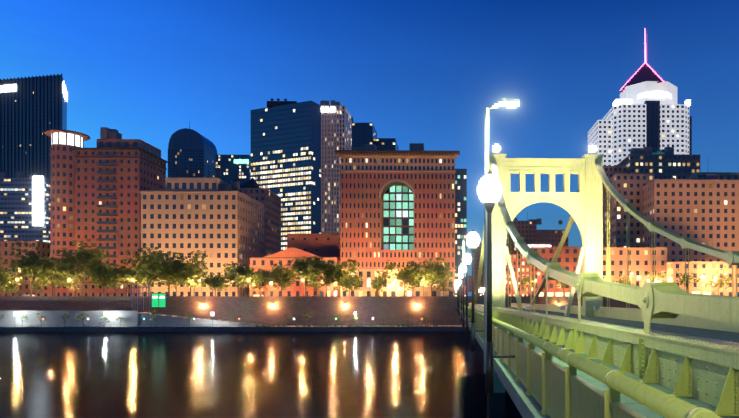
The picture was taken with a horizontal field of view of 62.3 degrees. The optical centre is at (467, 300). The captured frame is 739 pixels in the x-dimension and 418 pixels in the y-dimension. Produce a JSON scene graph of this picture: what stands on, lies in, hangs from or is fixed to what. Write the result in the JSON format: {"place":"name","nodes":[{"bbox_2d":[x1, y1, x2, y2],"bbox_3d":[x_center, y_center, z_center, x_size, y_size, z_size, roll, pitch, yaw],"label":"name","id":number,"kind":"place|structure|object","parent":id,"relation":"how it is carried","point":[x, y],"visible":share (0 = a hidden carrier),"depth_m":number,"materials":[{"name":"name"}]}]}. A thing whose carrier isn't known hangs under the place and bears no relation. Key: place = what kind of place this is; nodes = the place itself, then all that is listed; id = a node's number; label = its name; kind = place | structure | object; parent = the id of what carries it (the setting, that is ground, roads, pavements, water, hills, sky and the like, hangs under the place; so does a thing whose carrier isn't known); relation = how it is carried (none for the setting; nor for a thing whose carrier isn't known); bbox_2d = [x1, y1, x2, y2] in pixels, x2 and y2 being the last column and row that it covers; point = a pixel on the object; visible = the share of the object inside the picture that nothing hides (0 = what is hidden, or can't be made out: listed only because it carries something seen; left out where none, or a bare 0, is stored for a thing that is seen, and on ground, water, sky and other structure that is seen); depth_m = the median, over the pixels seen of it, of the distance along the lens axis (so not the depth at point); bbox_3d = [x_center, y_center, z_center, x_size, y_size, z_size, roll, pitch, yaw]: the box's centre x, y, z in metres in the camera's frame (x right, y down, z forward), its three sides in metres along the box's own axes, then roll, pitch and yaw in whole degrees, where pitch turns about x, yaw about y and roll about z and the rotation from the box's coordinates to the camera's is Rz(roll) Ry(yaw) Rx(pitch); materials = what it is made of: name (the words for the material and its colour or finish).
{"place":"outdoors","nodes":[
{"label":"outdoors","id":0,"kind":"place"},
{"bbox_2d":[0,176,49,242],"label":"office building","id":1,"kind":"structure","parent":0,"point":[24,209],"depth_m":510.44,"materials":[{"name":"glass"}]},
{"bbox_2d":[0,241,49,295],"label":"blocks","id":2,"kind":"structure","parent":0,"point":[5,252],"depth_m":343.38,"materials":[{"name":"brown brick"}]},
{"bbox_2d":[0,73,66,178],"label":"skyscraper","id":3,"kind":"structure","parent":0,"point":[32,108],"depth_m":687.12,"materials":[{"name":"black glass"}]},
{"bbox_2d":[43,129,167,295],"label":"apartment building","id":4,"kind":"structure","parent":0,"point":[95,194],"depth_m":324.67,"materials":[{"name":"red brick"}]},
{"bbox_2d":[215,155,250,185],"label":"office building","id":5,"kind":"structure","parent":0,"point":[237,167],"depth_m":693.07,"materials":[{"name":"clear glass"}]},
{"bbox_2d":[239,178,280,256],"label":"building","id":6,"kind":"structure","parent":0,"point":[267,198],"depth_m":390.00,"materials":[{"name":"brown brick"}]},
{"bbox_2d":[0,331,522,417],"bbox_3d":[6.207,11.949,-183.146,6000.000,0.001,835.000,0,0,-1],"label":"river water","id":7,"kind":"structure","parent":0,"point":[378,374],"depth_m":95.30,"materials":[{"name":"black liquid"}]},
{"bbox_2d":[0,326,470,331],"bbox_3d":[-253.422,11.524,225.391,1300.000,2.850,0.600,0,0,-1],"label":"quay edge","id":8,"kind":"object","parent":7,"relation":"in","point":[196,329],"depth_m":228.85,"materials":[{"name":"concrete"}]},
{"bbox_2d":[0,296,738,326],"bbox_3d":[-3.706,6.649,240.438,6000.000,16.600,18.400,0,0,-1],"label":"river wall","id":9,"kind":"structure","parent":0,"point":[441,310],"depth_m":246.52,"materials":[{"name":"concrete"}]},
{"bbox_2d":[131,283,166,311],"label":"highway sign gantry","id":10,"kind":"object","parent":9,"relation":"on","point":[155,299],"visible":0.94,"depth_m":237.69,"materials":[{"name":"green metal"}]},
{"bbox_2d":[17,310,446,326],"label":"riverside railings","id":11,"kind":"object","parent":9,"relation":"on","point":[330,324],"visible":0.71,"depth_m":236.79,"materials":[{"name":"metal"}]},
{"bbox_2d":[0,239,738,326],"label":"trees","id":12,"kind":"object","parent":9,"relation":"on","point":[149,269],"visible":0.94,"depth_m":250.49,"materials":[{"name":"green plant"}]},
{"bbox_2d":[14,273,725,326],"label":"street lights","id":13,"kind":"object","parent":9,"relation":"on","point":[303,292],"visible":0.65,"depth_m":250.24},
{"bbox_2d":[0,0,738,295],"label":"sky","id":14,"kind":"structure","parent":0,"point":[427,72],"materials":[{"name":"blue"}]},
{"bbox_2d":[335,150,459,295],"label":"brick building","id":15,"kind":"structure","parent":0,"point":[397,206],"depth_m":288.70,"materials":[{"name":"red brick"}]},
{"bbox_2d":[488,151,603,392],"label":"bridge tower","id":16,"kind":"structure","parent":0,"point":[583,206],"depth_m":77.82,"materials":[{"name":"yellow metal"}]},
{"bbox_2d":[460,306,738,417],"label":"bridge deck","id":17,"kind":"structure","parent":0,"point":[528,406],"depth_m":16.25,"materials":[{"name":"concrete"}]},
{"bbox_2d":[456,99,518,393],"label":"bridge lamp posts","id":18,"kind":"object","parent":17,"relation":"on","point":[489,189],"visible":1,"depth_m":19.20,"materials":[{"name":"metal"}]},
{"bbox_2d":[460,276,474,296],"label":"lamp post banners","id":19,"kind":"object","parent":18,"relation":"attached to","point":[469,283],"visible":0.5,"depth_m":40.27,"materials":[{"name":"fabric"}]},
{"bbox_2d":[469,307,569,412],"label":"railing fittings","id":20,"kind":"object","parent":17,"relation":"on","point":[560,351],"visible":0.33,"depth_m":8.73,"materials":[{"name":"yellow paint"}]},
{"bbox_2d":[460,303,721,417],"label":"bridge railing","id":21,"kind":"object","parent":17,"relation":"on","point":[554,389],"visible":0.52,"depth_m":8.06,"materials":[{"name":"yellow metal"}]},
{"bbox_2d":[468,303,738,415],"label":"bridge girder","id":22,"kind":"object","parent":17,"relation":"on","point":[704,369],"visible":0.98,"depth_m":15.63,"materials":[{"name":"yellow metal"}]},
{"bbox_2d":[493,145,599,309],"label":"tower floodlights","id":23,"kind":"object","parent":22,"relation":"on","point":[496,148],"visible":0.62,"depth_m":65.41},
{"bbox_2d":[474,161,738,377],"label":"suspension cable","id":24,"kind":"object","parent":22,"relation":"attached to","point":[663,300],"visible":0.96,"depth_m":17.18,"materials":[{"name":"yellow paint"}]},
{"bbox_2d":[532,162,738,307],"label":"suspension cable","id":25,"kind":"object","parent":22,"relation":"attached to","point":[731,258],"visible":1,"depth_m":57.40,"materials":[{"name":"yellow paint"}]},
{"label":"city ground","id":26,"kind":"structure","parent":0,"visible":0},
{"bbox_2d":[168,121,216,177],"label":"domed skyscraper","id":27,"kind":"structure","parent":26,"relation":"on","point":[188,147],"depth_m":790.94,"materials":[{"name":"blue glass"}]},
{"bbox_2d":[139,166,263,295],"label":"building","id":28,"kind":"structure","parent":26,"relation":"on","point":[185,216],"depth_m":296.42,"materials":[{"name":"stone"}]},
{"bbox_2d":[251,98,320,250],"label":"dark office tower","id":29,"kind":"structure","parent":26,"relation":"on","point":[286,151],"depth_m":485.30,"materials":[{"name":"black glass"}]},
{"bbox_2d":[250,234,339,295],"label":"building","id":30,"kind":"structure","parent":26,"relation":"on","point":[325,247],"depth_m":290.44,"materials":[{"name":"red brick"}]},
{"bbox_2d":[321,105,351,233],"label":"granite tower","id":31,"kind":"structure","parent":26,"relation":"on","point":[336,127],"depth_m":516.60,"materials":[{"name":"stone"},{"name":"dark glass"}]},
{"bbox_2d":[352,123,398,149],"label":"office building","id":32,"kind":"structure","parent":26,"relation":"on","point":[370,133],"depth_m":637.00,"materials":[{"name":"blue glass"}]},
{"bbox_2d":[455,169,466,295],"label":"skyline buildings","id":33,"kind":"structure","parent":26,"relation":"on","point":[460,205],"depth_m":449.26,"materials":[{"name":"black glass"}]},
{"bbox_2d":[474,221,580,295],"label":"street axis blocks","id":34,"kind":"structure","parent":26,"relation":"on","point":[531,234],"depth_m":310.65,"materials":[{"name":"red brick"}]},
{"bbox_2d":[455,277,716,295],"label":"distant street lamps","id":35,"kind":"object","parent":26,"relation":"on","point":[506,286],"visible":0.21,"depth_m":299.70,"materials":[{"name":"white"}]},
{"bbox_2d":[481,245,710,295],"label":"street signs","id":36,"kind":"object","parent":26,"relation":"on","point":[567,293],"visible":0.15,"depth_m":310.05,"materials":[{"name":"white"}]},
{"bbox_2d":[588,33,691,165],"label":"skyscraper","id":37,"kind":"structure","parent":26,"relation":"on","point":[646,110],"depth_m":414.38,"materials":[{"name":"white stone"}]},
{"bbox_2d":[603,151,699,246],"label":"office building","id":38,"kind":"structure","parent":26,"relation":"on","point":[660,165],"depth_m":362.35,"materials":[{"name":"glass"}]},
{"bbox_2d":[0,100,717,224],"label":"rooftop plant","id":39,"kind":"object","parent":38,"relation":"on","point":[107,133],"visible":0.52,"depth_m":327.37,"materials":[{"name":"metal"}]},
{"bbox_2d":[581,172,738,295],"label":"midrises","id":40,"kind":"structure","parent":26,"relation":"on","point":[704,212],"depth_m":322.27,"materials":[{"name":"brick"}]}
]}

